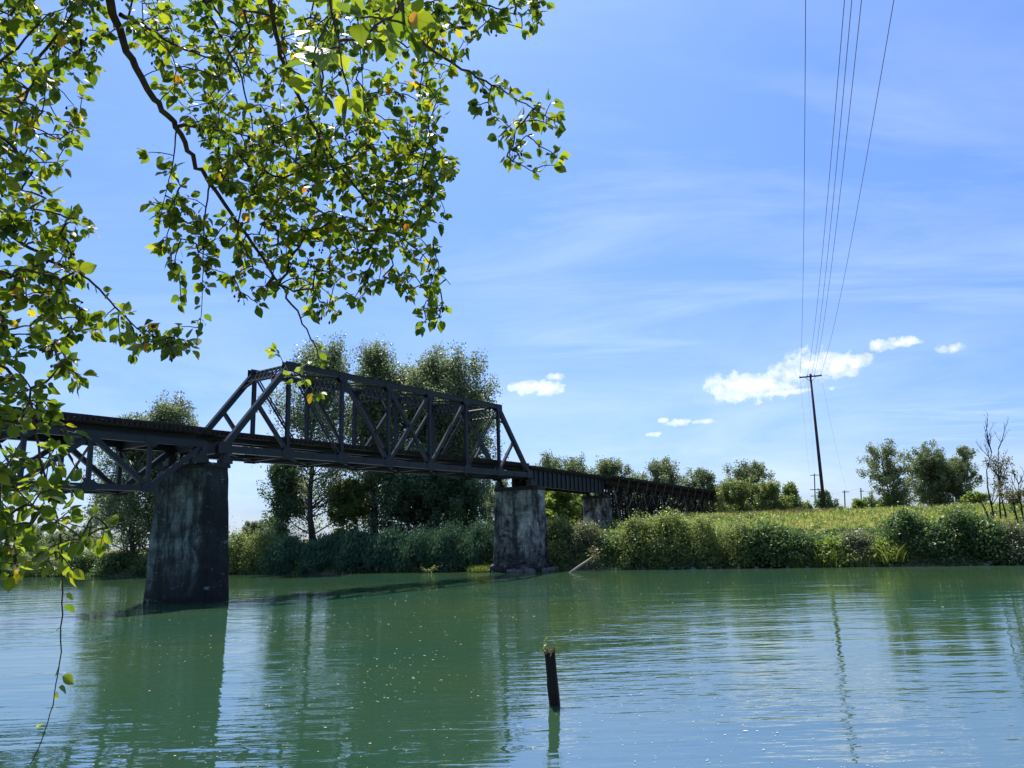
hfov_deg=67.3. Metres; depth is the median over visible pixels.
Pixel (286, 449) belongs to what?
truss span
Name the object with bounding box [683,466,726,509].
broadleaf tree
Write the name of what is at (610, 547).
shrub
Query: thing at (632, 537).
shrub
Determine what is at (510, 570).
boulder
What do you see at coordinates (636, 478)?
tree
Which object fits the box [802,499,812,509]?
tree
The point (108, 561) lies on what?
shrub
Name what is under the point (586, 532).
shrub
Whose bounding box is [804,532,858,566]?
shrub
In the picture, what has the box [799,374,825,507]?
utility pole
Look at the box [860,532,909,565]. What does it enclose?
shrub
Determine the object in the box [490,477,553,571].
bridge pier
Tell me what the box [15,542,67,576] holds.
shrub
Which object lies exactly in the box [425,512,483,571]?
shrub
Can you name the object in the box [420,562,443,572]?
water plant
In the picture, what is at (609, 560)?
bank undergrowth
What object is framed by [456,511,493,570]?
shrub
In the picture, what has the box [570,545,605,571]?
driftwood log
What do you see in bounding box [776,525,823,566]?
shrub
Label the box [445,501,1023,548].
meadow grass
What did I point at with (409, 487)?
cottonwood tree
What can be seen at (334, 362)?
cottonwood tree
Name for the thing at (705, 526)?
shrub
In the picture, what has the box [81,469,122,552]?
distant tree
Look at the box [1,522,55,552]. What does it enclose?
distant tree
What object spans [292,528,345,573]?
shrub
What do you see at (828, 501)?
tree
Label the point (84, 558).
shrub
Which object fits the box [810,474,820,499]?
short utility pole
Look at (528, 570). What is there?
boulder
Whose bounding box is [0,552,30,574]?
shrub
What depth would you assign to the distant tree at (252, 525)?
509.69 m
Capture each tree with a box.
[0,0,570,765]
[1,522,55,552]
[37,527,84,552]
[80,390,200,560]
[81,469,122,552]
[240,519,266,543]
[251,328,370,542]
[255,514,287,542]
[256,464,306,540]
[326,476,370,535]
[331,333,413,534]
[367,440,453,537]
[380,340,511,529]
[423,467,489,535]
[478,479,508,528]
[535,450,579,522]
[544,491,582,524]
[561,452,593,498]
[568,494,591,523]
[585,455,638,519]
[621,470,646,512]
[629,455,692,514]
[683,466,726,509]
[684,500,716,513]
[710,477,754,512]
[715,459,780,510]
[751,478,795,510]
[779,480,807,509]
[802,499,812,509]
[813,489,840,508]
[850,498,868,509]
[856,438,919,506]
[863,491,877,507]
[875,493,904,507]
[893,439,967,506]
[919,445,984,505]
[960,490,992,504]
[976,414,1018,519]
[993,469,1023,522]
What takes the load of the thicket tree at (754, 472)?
on the ground at (918, 563)
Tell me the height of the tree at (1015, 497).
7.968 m
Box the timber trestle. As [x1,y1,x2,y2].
[589,476,720,522]
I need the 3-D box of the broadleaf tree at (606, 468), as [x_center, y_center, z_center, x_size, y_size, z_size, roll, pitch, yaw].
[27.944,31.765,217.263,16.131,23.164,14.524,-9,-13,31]
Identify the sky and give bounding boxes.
[0,0,1023,550]
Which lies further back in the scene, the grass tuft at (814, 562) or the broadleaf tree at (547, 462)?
the broadleaf tree at (547, 462)
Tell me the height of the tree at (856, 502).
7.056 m
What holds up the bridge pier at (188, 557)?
on the ground at (918, 563)
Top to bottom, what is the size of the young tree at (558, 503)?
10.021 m
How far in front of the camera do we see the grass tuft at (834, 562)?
103.14 m
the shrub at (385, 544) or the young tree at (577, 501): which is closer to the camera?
the shrub at (385, 544)
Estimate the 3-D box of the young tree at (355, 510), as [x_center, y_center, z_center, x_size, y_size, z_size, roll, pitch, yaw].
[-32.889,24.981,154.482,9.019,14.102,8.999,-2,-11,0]
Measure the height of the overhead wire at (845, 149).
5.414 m
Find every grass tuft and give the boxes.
[467,564,490,571]
[786,558,805,567]
[794,555,830,566]
[811,547,863,566]
[842,553,880,566]
[867,542,917,561]
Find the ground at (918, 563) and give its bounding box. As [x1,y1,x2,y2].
[8,507,1023,576]
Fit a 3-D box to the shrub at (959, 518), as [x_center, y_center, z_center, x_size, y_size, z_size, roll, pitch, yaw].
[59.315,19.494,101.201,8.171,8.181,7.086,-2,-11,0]
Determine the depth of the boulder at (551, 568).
114.82 m
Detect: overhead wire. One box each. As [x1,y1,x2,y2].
[800,0,805,367]
[807,0,844,374]
[812,0,851,370]
[814,0,861,373]
[824,0,893,362]
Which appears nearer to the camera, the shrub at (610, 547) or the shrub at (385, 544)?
the shrub at (610, 547)
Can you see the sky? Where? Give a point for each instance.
(637, 302)
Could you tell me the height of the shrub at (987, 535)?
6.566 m
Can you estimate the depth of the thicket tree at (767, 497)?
174.54 m
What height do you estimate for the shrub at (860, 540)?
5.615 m
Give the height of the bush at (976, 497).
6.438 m
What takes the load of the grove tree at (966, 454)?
on the ground at (918, 563)
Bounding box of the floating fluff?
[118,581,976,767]
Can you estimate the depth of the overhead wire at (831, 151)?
50.01 m
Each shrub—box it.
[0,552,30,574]
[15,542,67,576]
[45,550,97,576]
[88,546,147,575]
[125,551,147,574]
[228,516,256,573]
[236,525,279,573]
[259,525,309,573]
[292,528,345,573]
[329,522,383,572]
[354,524,413,572]
[390,521,451,572]
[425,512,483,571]
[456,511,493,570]
[546,511,580,565]
[563,517,608,562]
[582,531,625,559]
[610,508,657,568]
[634,498,700,568]
[670,509,736,567]
[701,505,760,566]
[742,516,808,567]
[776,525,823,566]
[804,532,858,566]
[832,524,881,565]
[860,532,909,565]
[877,501,934,560]
[907,516,966,564]
[938,501,989,560]
[960,512,1022,564]
[988,510,1023,564]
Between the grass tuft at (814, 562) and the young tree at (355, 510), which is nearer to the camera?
the grass tuft at (814, 562)
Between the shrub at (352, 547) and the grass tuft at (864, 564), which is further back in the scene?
the shrub at (352, 547)
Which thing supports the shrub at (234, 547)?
on the ground at (918, 563)
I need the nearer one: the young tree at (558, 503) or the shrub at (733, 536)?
the shrub at (733, 536)
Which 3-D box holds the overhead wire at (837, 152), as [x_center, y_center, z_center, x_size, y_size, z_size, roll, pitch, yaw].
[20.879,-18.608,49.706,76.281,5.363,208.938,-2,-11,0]
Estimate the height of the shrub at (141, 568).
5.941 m
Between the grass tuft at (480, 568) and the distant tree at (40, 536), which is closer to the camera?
the grass tuft at (480, 568)
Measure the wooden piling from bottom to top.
3.918 m
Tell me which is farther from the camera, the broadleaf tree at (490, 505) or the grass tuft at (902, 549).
the broadleaf tree at (490, 505)
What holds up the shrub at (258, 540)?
on the ground at (918, 563)
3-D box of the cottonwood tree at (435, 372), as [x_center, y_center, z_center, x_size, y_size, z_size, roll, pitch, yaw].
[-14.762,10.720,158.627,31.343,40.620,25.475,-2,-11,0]
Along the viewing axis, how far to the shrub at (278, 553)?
136.86 m
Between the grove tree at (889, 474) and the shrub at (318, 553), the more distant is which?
the grove tree at (889, 474)
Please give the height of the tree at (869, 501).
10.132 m
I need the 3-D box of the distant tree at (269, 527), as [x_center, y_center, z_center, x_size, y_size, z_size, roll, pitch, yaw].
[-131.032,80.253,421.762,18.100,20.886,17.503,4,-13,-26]
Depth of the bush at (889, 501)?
175.38 m
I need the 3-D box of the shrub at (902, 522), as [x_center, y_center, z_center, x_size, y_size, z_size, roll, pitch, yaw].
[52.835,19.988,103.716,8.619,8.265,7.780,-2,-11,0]
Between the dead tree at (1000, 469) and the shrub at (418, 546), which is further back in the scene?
the shrub at (418, 546)
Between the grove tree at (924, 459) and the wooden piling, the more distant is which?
the grove tree at (924, 459)
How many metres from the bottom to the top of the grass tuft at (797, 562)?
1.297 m
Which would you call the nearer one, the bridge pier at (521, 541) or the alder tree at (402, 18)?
the alder tree at (402, 18)
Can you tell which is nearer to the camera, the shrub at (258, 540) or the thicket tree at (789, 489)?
the shrub at (258, 540)
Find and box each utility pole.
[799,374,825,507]
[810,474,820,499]
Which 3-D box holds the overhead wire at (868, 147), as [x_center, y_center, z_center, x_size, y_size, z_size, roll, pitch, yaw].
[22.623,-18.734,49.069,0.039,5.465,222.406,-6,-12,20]
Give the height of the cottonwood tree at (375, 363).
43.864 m
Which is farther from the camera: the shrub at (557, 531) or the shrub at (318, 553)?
the shrub at (318, 553)
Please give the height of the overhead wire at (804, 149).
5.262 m
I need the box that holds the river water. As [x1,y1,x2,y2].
[0,565,1023,767]
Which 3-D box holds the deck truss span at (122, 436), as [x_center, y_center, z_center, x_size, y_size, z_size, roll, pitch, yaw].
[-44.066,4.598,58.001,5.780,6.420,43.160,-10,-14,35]
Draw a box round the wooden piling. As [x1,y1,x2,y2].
[540,637,559,705]
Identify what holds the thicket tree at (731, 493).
on the ground at (918, 563)
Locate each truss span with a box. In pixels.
[0,406,207,494]
[180,361,532,480]
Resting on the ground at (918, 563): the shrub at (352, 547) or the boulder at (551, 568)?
the shrub at (352, 547)
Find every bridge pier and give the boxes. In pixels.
[143,447,232,602]
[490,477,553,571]
[581,494,612,527]
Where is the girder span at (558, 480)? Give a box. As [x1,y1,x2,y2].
[512,465,606,494]
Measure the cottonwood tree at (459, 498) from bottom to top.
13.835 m
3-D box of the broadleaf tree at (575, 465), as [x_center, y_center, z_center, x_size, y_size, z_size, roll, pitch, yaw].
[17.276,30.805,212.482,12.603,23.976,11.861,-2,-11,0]
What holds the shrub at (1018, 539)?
on the ground at (918, 563)
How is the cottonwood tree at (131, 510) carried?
on the ground at (918, 563)
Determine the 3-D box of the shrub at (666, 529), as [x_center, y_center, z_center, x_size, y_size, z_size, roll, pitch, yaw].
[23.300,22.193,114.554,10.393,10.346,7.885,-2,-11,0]
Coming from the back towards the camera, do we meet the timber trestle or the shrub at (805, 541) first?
the timber trestle
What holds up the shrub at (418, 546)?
on the ground at (918, 563)
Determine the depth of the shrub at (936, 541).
99.79 m
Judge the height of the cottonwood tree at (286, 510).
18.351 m
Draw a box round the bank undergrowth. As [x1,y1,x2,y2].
[9,520,1023,576]
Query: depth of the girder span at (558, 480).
129.38 m
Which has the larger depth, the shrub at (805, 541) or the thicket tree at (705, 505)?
the thicket tree at (705, 505)
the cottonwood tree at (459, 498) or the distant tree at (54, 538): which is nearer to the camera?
the cottonwood tree at (459, 498)
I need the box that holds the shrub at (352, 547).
[329,522,383,572]
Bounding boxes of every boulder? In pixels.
[506,568,515,572]
[523,568,535,571]
[545,567,554,570]
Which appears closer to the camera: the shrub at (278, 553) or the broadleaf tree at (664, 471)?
the shrub at (278, 553)
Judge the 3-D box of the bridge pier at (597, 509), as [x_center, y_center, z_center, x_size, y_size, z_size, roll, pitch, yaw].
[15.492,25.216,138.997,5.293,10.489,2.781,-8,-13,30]
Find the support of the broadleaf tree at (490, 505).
on the ground at (918, 563)

